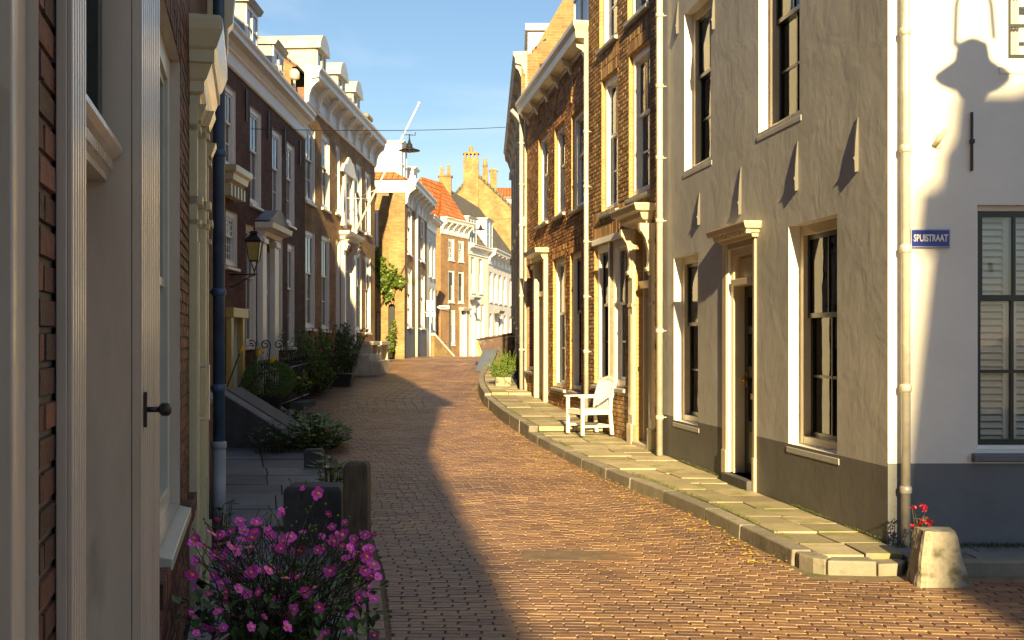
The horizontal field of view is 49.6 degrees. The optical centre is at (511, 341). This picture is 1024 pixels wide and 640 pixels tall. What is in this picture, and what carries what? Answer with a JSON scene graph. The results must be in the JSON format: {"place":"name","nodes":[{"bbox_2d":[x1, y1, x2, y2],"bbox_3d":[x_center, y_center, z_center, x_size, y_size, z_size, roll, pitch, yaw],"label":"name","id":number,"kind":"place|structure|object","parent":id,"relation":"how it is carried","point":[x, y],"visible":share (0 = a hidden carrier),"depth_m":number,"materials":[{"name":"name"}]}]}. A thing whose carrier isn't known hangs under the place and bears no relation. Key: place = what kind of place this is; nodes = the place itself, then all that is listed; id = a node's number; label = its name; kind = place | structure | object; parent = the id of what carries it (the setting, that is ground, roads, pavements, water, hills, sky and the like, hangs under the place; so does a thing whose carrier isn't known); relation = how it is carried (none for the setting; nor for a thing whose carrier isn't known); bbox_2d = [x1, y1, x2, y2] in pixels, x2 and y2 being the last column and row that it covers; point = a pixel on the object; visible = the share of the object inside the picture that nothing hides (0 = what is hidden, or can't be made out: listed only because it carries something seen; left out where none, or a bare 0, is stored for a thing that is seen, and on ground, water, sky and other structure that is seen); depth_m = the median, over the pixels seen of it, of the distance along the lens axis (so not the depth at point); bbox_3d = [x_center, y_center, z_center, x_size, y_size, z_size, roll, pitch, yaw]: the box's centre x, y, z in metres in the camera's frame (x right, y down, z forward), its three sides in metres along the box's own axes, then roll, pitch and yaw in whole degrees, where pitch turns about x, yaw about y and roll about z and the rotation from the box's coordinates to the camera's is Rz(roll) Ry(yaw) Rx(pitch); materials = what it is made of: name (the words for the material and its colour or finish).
{"place":"outdoors","nodes":[
{"label":"outdoors","id":0,"kind":"place"},
{"bbox_2d":[187,531,347,639],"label":"pavement","id":1,"kind":"structure","parent":0,"point":[205,634],"depth_m":7.80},
{"bbox_2d":[209,493,240,549],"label":"leafy plant","id":2,"kind":"object","parent":1,"relation":"on","point":[228,522],"visible":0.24,"depth_m":8.45,"materials":[{"name":"green plant"}]},
{"bbox_2d":[166,478,390,639],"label":"anemone bush","id":3,"kind":"object","parent":1,"relation":"on","point":[298,610],"visible":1,"depth_m":5.06,"materials":[{"name":"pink plant"}]},
{"bbox_2d":[284,482,342,547],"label":"planter wall","id":4,"kind":"structure","parent":1,"relation":"on","point":[332,496],"depth_m":8.50,"materials":[{"name":"stone"}]},
{"bbox_2d":[343,461,370,564],"bbox_3d":[-1.143,1.293,8.190,0.181,0.805,0.181,0,0,0],"label":"square post","id":5,"kind":"object","parent":1,"relation":"on","point":[357,492],"visible":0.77,"depth_m":8.10,"materials":[{"name":"brown wood"}]},
{"bbox_2d":[226,448,324,531],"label":"stoop paving","id":6,"kind":"structure","parent":0,"point":[255,482],"depth_m":12.19,"materials":[{"name":"stone"}]},
{"bbox_2d":[225,387,309,447],"bbox_3d":[-3.454,1.149,15.890,1.142,0.941,1.220,0,0,0],"label":"cellar hatch","id":7,"kind":"object","parent":6,"relation":"on","point":[246,410],"visible":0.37,"depth_m":15.30,"materials":[{"name":"stone"}]},
{"bbox_2d":[244,418,296,453],"bbox_3d":[-3.196,1.251,14.705,0.741,0.468,0.516,0,0,0],"label":"leafy plant","id":8,"kind":"object","parent":6,"relation":"on","point":[273,450],"visible":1,"depth_m":14.67,"materials":[{"name":"green plant"}]},
{"bbox_2d":[270,412,352,450],"bbox_3d":[-2.822,1.254,15.701,1.164,0.523,2.114,0,0,0],"label":"leafy plant","id":9,"kind":"object","parent":6,"relation":"on","point":[319,438],"visible":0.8,"depth_m":15.43,"materials":[{"name":"green plant"}]},
{"bbox_2d":[304,448,324,471],"bbox_3d":[-2.371,1.472,13.307,0.213,0.365,0.213,0,0,0],"label":"stone post","id":10,"kind":"object","parent":6,"relation":"on","point":[309,454],"visible":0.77,"depth_m":13.20,"materials":[{"name":"stone"}]},
{"bbox_2d":[306,452,346,481],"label":"leafy plant","id":11,"kind":"object","parent":6,"relation":"on","point":[332,470],"visible":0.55,"depth_m":11.44,"materials":[{"name":"green plant"}]},
{"bbox_2d":[184,359,401,639],"bbox_3d":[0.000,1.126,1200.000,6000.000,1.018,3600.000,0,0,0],"label":"ground","id":12,"kind":"structure","parent":0,"point":[188,625],"depth_m":6.82,"materials":[{"name":"soil"}]},
{"bbox_2d":[0,0,196,639],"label":"brick house","id":13,"kind":"structure","parent":12,"relation":"on","point":[98,504],"depth_m":3.39,"materials":[{"name":"paint"}]},
{"bbox_2d":[0,0,25,639],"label":"window","id":14,"kind":"structure","parent":13,"relation":"in","point":[12,12],"depth_m":1.82,"materials":[{"name":"beige paint"}]},
{"bbox_2d":[160,31,190,570],"bbox_3d":[-1.615,-0.263,5.089,0.205,2.375,1.415,0,0,-13],"label":"window","id":15,"kind":"structure","parent":13,"relation":"in","point":[170,547],"depth_m":5.63,"materials":[{"name":"paint"}]},
{"bbox_2d":[207,127,212,499],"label":"corner house","id":16,"kind":"structure","parent":12,"relation":"on","point":[211,317],"depth_m":11.45,"materials":[{"name":"white paint"}]},
{"bbox_2d":[188,0,234,610],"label":"shop house","id":17,"kind":"structure","parent":12,"relation":"on","point":[211,22],"depth_m":6.89,"materials":[{"name":"beige paint"}]},
{"bbox_2d":[225,0,316,410],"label":"brick house","id":18,"kind":"structure","parent":12,"relation":"on","point":[265,184],"depth_m":21.94,"materials":[{"name":"brick"}]},
{"bbox_2d":[225,85,233,163],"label":"window","id":19,"kind":"structure","parent":18,"relation":"in","point":[229,94],"depth_m":19.88,"materials":[{"name":"white paint"}]},
{"bbox_2d":[225,210,240,271],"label":"window","id":20,"kind":"structure","parent":18,"relation":"in","point":[230,217],"depth_m":19.94,"materials":[{"name":"white paint"}]},
{"bbox_2d":[229,228,263,287],"bbox_3d":[-4.705,-1.479,19.600,0.593,1.066,0.289,0,0,0],"label":"wall lantern","id":21,"kind":"object","parent":18,"relation":"attached to","point":[253,240],"depth_m":19.52,"materials":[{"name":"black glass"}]},
{"bbox_2d":[245,225,258,349],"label":"window","id":22,"kind":"structure","parent":18,"relation":"in","point":[249,270],"depth_m":21.42,"materials":[{"name":"white paint"}]},
{"bbox_2d":[250,107,263,211],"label":"window","id":23,"kind":"structure","parent":18,"relation":"in","point":[254,116],"depth_m":21.83,"materials":[{"name":"white paint"}]},
{"bbox_2d":[272,130,279,209],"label":"window","id":24,"kind":"structure","parent":18,"relation":"in","point":[275,136],"depth_m":23.75,"materials":[{"name":"white paint"}]},
{"bbox_2d":[279,242,284,349],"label":"window","id":25,"kind":"structure","parent":18,"relation":"in","point":[279,242],"depth_m":23.96,"materials":[{"name":"white paint"}]},
{"bbox_2d":[287,143,296,229],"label":"window","id":26,"kind":"structure","parent":18,"relation":"in","point":[289,148],"depth_m":25.22,"materials":[{"name":"white paint"}]},
{"bbox_2d":[287,244,296,349],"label":"window","id":27,"kind":"structure","parent":18,"relation":"in","point":[290,248],"depth_m":25.22,"materials":[{"name":"white paint"}]},
{"bbox_2d":[251,127,503,130],"bbox_3d":[-2.584,-5.023,26.100,0.014,1.940,10.919,0,0,26],"label":"lamp cable","id":28,"kind":"object","parent":18,"relation":"attached to","point":[373,130],"visible":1,"depth_m":24.85,"materials":[{"name":"black metal"}]},
{"bbox_2d":[258,35,389,381],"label":"brick house","id":29,"kind":"structure","parent":12,"relation":"on","point":[340,166],"depth_m":30.54,"materials":[{"name":"white paint"}]},
{"bbox_2d":[305,127,316,207],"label":"window","id":30,"kind":"structure","parent":29,"relation":"in","point":[309,143],"depth_m":27.42,"materials":[{"name":"white paint"}]},
{"bbox_2d":[305,230,316,331],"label":"window","id":31,"kind":"structure","parent":29,"relation":"in","point":[309,237],"depth_m":27.42,"materials":[{"name":"white paint"}]},
{"bbox_2d":[321,134,331,213],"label":"window","id":32,"kind":"structure","parent":29,"relation":"in","point":[324,207],"depth_m":29.20,"materials":[{"name":"white paint"}]},
{"bbox_2d":[321,236,331,332],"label":"window","id":33,"kind":"structure","parent":29,"relation":"in","point":[324,239],"depth_m":29.20,"materials":[{"name":"white paint"}]},
{"bbox_2d":[335,146,341,216],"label":"window","id":34,"kind":"structure","parent":29,"relation":"in","point":[337,149],"depth_m":30.62,"materials":[{"name":"white paint"}]},
{"bbox_2d":[336,240,340,332],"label":"window","id":35,"kind":"structure","parent":29,"relation":"in","point":[337,242],"depth_m":30.62,"materials":[{"name":"white paint"}]},
{"bbox_2d":[356,164,362,232],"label":"window","id":36,"kind":"structure","parent":29,"relation":"in","point":[357,166],"depth_m":33.86,"materials":[{"name":"white paint"}]},
{"bbox_2d":[356,253,362,332],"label":"window","id":37,"kind":"structure","parent":29,"relation":"in","point":[357,256],"depth_m":33.86,"materials":[{"name":"white paint"}]},
{"bbox_2d":[365,172,371,237],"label":"window","id":38,"kind":"structure","parent":29,"relation":"in","point":[366,175],"depth_m":35.40,"materials":[{"name":"white paint"}]},
{"bbox_2d":[365,257,371,334],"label":"window","id":39,"kind":"structure","parent":29,"relation":"in","point":[366,258],"depth_m":35.40,"materials":[{"name":"white paint"}]},
{"bbox_2d":[348,102,419,233],"bbox_3d":[-3.714,-4.987,32.464,2.091,4.005,2.010,0,0,0],"label":"flag pole","id":40,"kind":"object","parent":29,"relation":"attached to","point":[364,213],"visible":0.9,"depth_m":32.45,"materials":[{"name":"paint"}]},
{"bbox_2d":[324,458,385,639],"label":"gutter","id":41,"kind":"object","parent":12,"relation":"on","point":[375,584],"visible":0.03,"depth_m":6.68,"materials":[{"name":"brick"}]},
{"bbox_2d":[375,285,404,358],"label":"garden wall","id":42,"kind":"structure","parent":12,"relation":"on","point":[386,314],"depth_m":39.30,"materials":[{"name":"yellow brick"}]},
{"bbox_2d":[375,247,407,304],"bbox_3d":[-4.435,-2.335,39.109,1.566,2.078,0.491,0,0,0],"label":"climbing ivy","id":43,"kind":"object","parent":42,"relation":"attached to","point":[390,278],"visible":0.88,"depth_m":39.04,"materials":[{"name":"green plant"}]},
{"bbox_2d":[385,319,397,357],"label":"hollyhock","id":44,"kind":"object","parent":12,"relation":"on","point":[392,336],"visible":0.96,"depth_m":38.84,"materials":[{"name":"green plant"}]},
{"bbox_2d":[375,140,436,357],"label":"brick house","id":45,"kind":"structure","parent":12,"relation":"on","point":[405,202],"depth_m":40.55,"materials":[{"name":"yellow paint"}]},
{"bbox_2d":[407,206,412,256],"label":"window","id":46,"kind":"structure","parent":45,"relation":"in","point":[408,209],"depth_m":41.55,"materials":[{"name":"white paint"}]},
{"bbox_2d":[407,268,412,328],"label":"window","id":47,"kind":"structure","parent":45,"relation":"in","point":[408,270],"depth_m":41.55,"materials":[{"name":"white paint"}]},
{"bbox_2d":[427,214,454,355],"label":"plastered house","id":48,"kind":"structure","parent":12,"relation":"on","point":[439,347],"depth_m":47.49,"materials":[{"name":"white paint"}]},
{"bbox_2d":[419,165,474,355],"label":"brick house","id":49,"kind":"structure","parent":12,"relation":"on","point":[452,236],"depth_m":58.27,"materials":[{"name":"brick"}]},
{"bbox_2d":[448,270,454,303],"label":"window","id":50,"kind":"structure","parent":49,"relation":"in","point":[450,273],"depth_m":57.85,"materials":[{"name":"white paint"}]},
{"bbox_2d":[461,314,464,355],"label":"door","id":51,"kind":"structure","parent":49,"relation":"in","point":[462,315],"depth_m":59.30,"materials":[{"name":"white paint"}]},
{"bbox_2d":[439,216,493,355],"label":"plastered house","id":52,"kind":"structure","parent":12,"relation":"on","point":[479,252],"depth_m":61.15,"materials":[{"name":"white paint"}]},
{"bbox_2d":[452,191,510,336],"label":"plastered house","id":53,"kind":"structure","parent":12,"relation":"on","point":[499,294],"depth_m":66.53,"materials":[{"name":"white paint"}]},
{"bbox_2d":[455,146,510,250],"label":"gable house","id":54,"kind":"structure","parent":12,"relation":"on","point":[477,189],"depth_m":80.00,"materials":[{"name":"yellow brick"}]},
{"bbox_2d":[503,0,572,390],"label":"plastered house","id":55,"kind":"structure","parent":12,"relation":"on","point":[541,40],"depth_m":25.20,"materials":[{"name":"yellow paint"}]},
{"bbox_2d":[510,0,588,431],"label":"brick house","id":56,"kind":"structure","parent":12,"relation":"on","point":[549,104],"depth_m":20.78,"materials":[{"name":"brick"}]},
{"bbox_2d":[535,133,547,229],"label":"window","id":57,"kind":"structure","parent":56,"relation":"in","point":[544,141],"depth_m":22.46,"materials":[{"name":"white paint"}]},
{"bbox_2d":[550,257,565,392],"bbox_3d":[0.931,-0.303,20.321,0.250,2.450,1.308,0,0,-8],"label":"window","id":58,"kind":"structure","parent":56,"relation":"in","point":[560,263],"depth_m":20.82,"materials":[{"name":"white paint"}]},
{"bbox_2d":[551,123,565,221],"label":"window","id":59,"kind":"structure","parent":56,"relation":"in","point":[561,131],"depth_m":20.67,"materials":[{"name":"white paint"}]},
{"bbox_2d":[567,252,581,394],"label":"window","id":60,"kind":"structure","parent":56,"relation":"in","point":[576,257],"depth_m":19.23,"materials":[{"name":"white paint"}]},
{"bbox_2d":[568,108,583,215],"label":"window","id":61,"kind":"structure","parent":56,"relation":"in","point":[579,118],"depth_m":19.08,"materials":[{"name":"white paint"}]},
{"bbox_2d":[583,0,666,455],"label":"brick house","id":62,"kind":"structure","parent":12,"relation":"on","point":[624,220],"depth_m":15.77,"materials":[{"name":"brick"}]},
{"bbox_2d":[590,244,607,388],"bbox_3d":[1.443,-0.374,17.066,0.250,2.233,0.895,0,0,-11],"label":"window","id":63,"kind":"structure","parent":62,"relation":"in","point":[602,250],"depth_m":17.36,"materials":[{"name":"white paint"}]},
{"bbox_2d":[595,0,617,55],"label":"window","id":64,"kind":"structure","parent":62,"relation":"in","point":[610,35],"depth_m":17.07,"materials":[{"name":"white paint"}]},
{"bbox_2d":[598,71,618,218],"bbox_3d":[1.529,-2.940,16.628,0.250,2.117,0.949,0,0,-11],"label":"window","id":65,"kind":"structure","parent":62,"relation":"in","point":[611,84],"depth_m":16.93,"materials":[{"name":"white paint"}]},
{"bbox_2d":[605,239,626,392],"bbox_3d":[1.608,-0.374,16.226,0.250,2.233,0.895,0,0,-11],"label":"window","id":66,"kind":"structure","parent":62,"relation":"in","point":[618,246],"depth_m":16.53,"materials":[{"name":"white paint"}]},
{"bbox_2d":[623,0,649,28],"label":"window","id":67,"kind":"structure","parent":62,"relation":"in","point":[638,7],"depth_m":15.53,"materials":[{"name":"white paint"}]},
{"bbox_2d":[624,43,650,203],"bbox_3d":[1.808,-2.979,15.206,0.250,2.084,1.017,0,0,-11],"label":"window","id":68,"kind":"structure","parent":62,"relation":"in","point":[641,60],"depth_m":15.51,"materials":[{"name":"white paint"}]},
{"bbox_2d":[478,366,1023,576],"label":"kerb","id":69,"kind":"structure","parent":12,"relation":"on","point":[783,549],"depth_m":9.03,"materials":[{"name":"stone"}]},
{"bbox_2d":[909,504,934,541],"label":"red flowers","id":70,"kind":"object","parent":69,"relation":"on","point":[924,519],"visible":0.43,"depth_m":7.63,"materials":[{"name":"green plant"}]},
{"bbox_2d":[663,0,1023,547],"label":"plastered house","id":71,"kind":"structure","parent":12,"relation":"on","point":[838,349],"depth_m":8.84,"materials":[{"name":"beige paint"}]},
{"bbox_2d":[673,254,698,432],"bbox_3d":[2.181,0.011,13.253,0.236,2.090,1.052,0,0,-8],"label":"window","id":72,"kind":"structure","parent":71,"relation":"in","point":[690,263],"depth_m":13.62,"materials":[{"name":"beige paint"}]},
{"bbox_2d":[683,0,711,178],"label":"window","id":73,"kind":"structure","parent":71,"relation":"in","point":[701,19],"depth_m":13.17,"materials":[{"name":"beige paint"}]},
{"bbox_2d":[741,285,752,474],"bbox_3d":[2.480,0.402,11.370,0.096,1.956,0.603,0,0,-8],"label":"door","id":74,"kind":"structure","parent":71,"relation":"in","point":[748,379],"depth_m":11.56,"materials":[{"name":"paint"}]},
{"bbox_2d":[757,0,800,141],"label":"window","id":75,"kind":"structure","parent":71,"relation":"in","point":[784,14],"depth_m":10.67,"materials":[{"name":"beige paint"}]},
{"bbox_2d":[786,218,838,464],"bbox_3d":[2.701,-0.015,9.610,0.236,2.059,1.107,0,0,-8],"label":"window","id":76,"kind":"structure","parent":71,"relation":"in","point":[818,241],"depth_m":9.87,"materials":[{"name":"beige paint"}]},
{"bbox_2d":[911,229,949,247],"bbox_3d":[3.095,-0.762,8.208,0.293,0.136,0.020,0,0,0],"label":"street sign","id":77,"kind":"object","parent":71,"relation":"attached to","point":[930,238],"visible":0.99,"depth_m":8.20,"materials":[{"name":"metal"}]},
{"bbox_2d":[972,206,1023,461],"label":"window","id":78,"kind":"structure","parent":71,"relation":"in","point":[1001,214],"depth_m":8.39,"materials":[{"name":"white paint"}]},
{"bbox_2d":[999,0,1023,74],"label":"window","id":79,"kind":"structure","parent":71,"relation":"in","point":[1011,7],"depth_m":8.35,"materials":[{"name":"white paint"}]},
{"bbox_2d":[282,386,329,417],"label":"pavement","id":80,"kind":"structure","parent":0,"point":[290,410],"depth_m":21.44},
{"bbox_2d":[257,394,282,409],"bbox_3d":[-4.380,1.163,20.000,0.520,0.420,0.520,0,0,0],"label":"plant pot","id":81,"kind":"object","parent":80,"relation":"on","point":[274,401],"visible":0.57,"depth_m":19.81,"materials":[{"name":"ceramic"}]},
{"bbox_2d":[241,359,296,396],"bbox_3d":[-4.382,0.693,20.004,1.011,0.761,0.924,0,0,0],"label":"box ball","id":82,"kind":"object","parent":81,"relation":"in","point":[281,368],"visible":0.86,"depth_m":19.84,"materials":[{"name":"green plant"}]},
{"bbox_2d":[249,340,309,410],"bbox_3d":[-4.676,0.721,21.400,0.787,1.501,4.240,0,0,0],"label":"iron railing","id":83,"kind":"object","parent":80,"relation":"on","point":[294,358],"visible":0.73,"depth_m":21.59,"materials":[{"name":"metal"}]},
{"bbox_2d":[268,369,316,399],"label":"leafy plant","id":84,"kind":"object","parent":80,"relation":"on","point":[296,388],"visible":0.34,"depth_m":22.52,"materials":[{"name":"green plant"}]},
{"bbox_2d":[279,407,321,426],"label":"leafy plant","id":85,"kind":"object","parent":80,"relation":"on","point":[294,413],"visible":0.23,"depth_m":17.51,"materials":[{"name":"green plant"}]},
{"bbox_2d":[278,331,328,398],"bbox_3d":[-4.447,0.501,23.540,1.210,1.556,1.068,0,0,-6],"label":"leafy plant","id":86,"kind":"object","parent":80,"relation":"on","point":[305,349],"visible":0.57,"depth_m":23.42,"materials":[{"name":"green plant"}]},
{"bbox_2d":[291,326,338,396],"bbox_3d":[-4.508,0.442,24.796,0.947,1.574,1.163,0,0,16],"label":"leafy plant","id":87,"kind":"object","parent":80,"relation":"on","point":[318,373],"visible":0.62,"depth_m":24.79,"materials":[{"name":"green plant"}]},
{"bbox_2d":[297,364,342,392],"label":"leafy plant","id":88,"kind":"object","parent":80,"relation":"on","point":[327,379],"visible":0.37,"depth_m":25.53,"materials":[{"name":"green plant"}]},
{"bbox_2d":[306,326,348,389],"bbox_3d":[-4.531,0.392,26.498,1.315,1.512,1.134,0,0,-6],"label":"leafy plant","id":89,"kind":"object","parent":80,"relation":"on","point":[336,352],"visible":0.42,"depth_m":26.52,"materials":[{"name":"green plant"}]},
{"bbox_2d":[325,373,354,386],"bbox_3d":[-4.335,0.965,27.750,0.755,0.320,0.597,0,0,0],"label":"plant trough","id":90,"kind":"object","parent":80,"relation":"on","point":[345,380],"visible":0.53,"depth_m":27.48,"materials":[{"name":"ceramic"}]},
{"bbox_2d":[320,321,361,372],"bbox_3d":[-4.491,0.262,28.515,1.380,1.571,1.246,0,0,0],"label":"leafy plant","id":91,"kind":"object","parent":80,"relation":"on","point":[347,350],"visible":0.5,"depth_m":28.54,"materials":[{"name":"green plant"}]},
{"bbox_2d":[334,321,371,372],"bbox_3d":[-4.530,0.170,30.497,1.337,1.550,1.374,0,0,0],"label":"leafy plant","id":92,"kind":"object","parent":80,"relation":"on","point":[352,363],"visible":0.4,"depth_m":30.52,"materials":[{"name":"green plant"}]},
{"bbox_2d":[255,0,562,191],"label":"sky","id":93,"kind":"structure","parent":0,"point":[453,58],"materials":[{"name":"blue"}]},
{"bbox_2d":[485,368,530,395],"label":"pavement","id":94,"kind":"structure","parent":0,"point":[498,390],"depth_m":24.36,"materials":[{"name":"stone"}]},
{"bbox_2d":[495,377,511,385],"bbox_3d":[-0.195,0.906,25.026,0.393,0.204,0.381,0,0,0],"label":"stone planter","id":95,"kind":"object","parent":94,"relation":"on","point":[503,381],"visible":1,"depth_m":24.85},
{"bbox_2d":[487,349,517,377],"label":"trough plant","id":96,"kind":"object","parent":95,"relation":"in","point":[502,361],"visible":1,"depth_m":24.98,"materials":[{"name":"green plant"}]},
{"bbox_2d":[492,395,602,430],"bbox_3d":[0.411,1.246,20.089,0.970,0.250,6.589,0,0,-9],"label":"pavement step","id":97,"kind":"object","parent":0,"point":[545,412],"visible":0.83,"depth_m":19.20,"materials":[{"name":"stone"}]},
{"bbox_2d":[294,356,1023,639],"bbox_3d":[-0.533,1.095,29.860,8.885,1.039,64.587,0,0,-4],"label":"road","id":98,"kind":"structure","parent":0,"point":[991,614],"depth_m":8.09,"materials":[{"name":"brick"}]},
{"bbox_2d":[475,349,497,370],"bbox_3d":[-0.737,0.554,32.570,0.439,0.651,0.810,0,0,18],"label":"metal sheet","id":99,"kind":"object","parent":98,"relation":"on","point":[486,356],"visible":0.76,"depth_m":32.60,"materials":[{"name":"metal"}]},
{"bbox_2d":[476,333,512,367],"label":"brick wall","id":100,"kind":"structure","parent":98,"relation":"on","point":[501,342],"depth_m":32.93,"materials":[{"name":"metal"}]},
{"bbox_2d":[523,551,637,561],"bbox_3d":[0.500,1.607,8.270,0.840,0.026,0.360,0,0,0],"label":"brick patch","id":101,"kind":"object","parent":98,"relation":"on","point":[553,555],"visible":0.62,"depth_m":8.26,"materials":[{"name":"brick"}]},
{"bbox_2d":[360,380,866,634],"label":"fallen leaves","id":102,"kind":"object","parent":98,"relation":"on","point":[594,510],"visible":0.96,"depth_m":10.20,"materials":[{"name":"yellow plant"}]},
{"bbox_2d":[906,526,968,588],"bbox_3d":[2.816,1.430,7.354,0.356,0.379,0.312,0,0,0],"label":"stone bollard","id":103,"kind":"object","parent":98,"relation":"on","point":[935,560],"visible":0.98,"depth_m":7.23,"materials":[{"name":"stone"}]},
{"bbox_2d":[539,432,883,543],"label":"pavement","id":104,"kind":"structure","parent":0,"point":[802,526],"depth_m":11.05,"materials":[{"name":"stone"}]},
{"bbox_2d":[564,376,616,435],"bbox_3d":[1.167,0.942,16.414,0.628,0.850,0.592,0,0,-21],"label":"garden armchair","id":105,"kind":"object","parent":104,"relation":"on","point":[600,390],"visible":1,"depth_m":16.36,"materials":[{"name":"white wood"}]},
{"bbox_2d":[798,543,901,559],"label":"corner pavement","id":106,"kind":"structure","parent":0,"point":[874,550],"depth_m":7.94,"materials":[{"name":"stone"}]},
{"bbox_2d":[888,545,1023,566],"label":"side pavement","id":107,"kind":"structure","parent":0,"point":[990,552],"depth_m":7.92,"materials":[{"name":"stone"}]},
{"bbox_2d":[509,390,1023,549],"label":"moss and grass","id":108,"kind":"object","parent":107,"relation":"on","point":[900,546],"visible":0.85,"depth_m":9.41,"materials":[{"name":"plant"}]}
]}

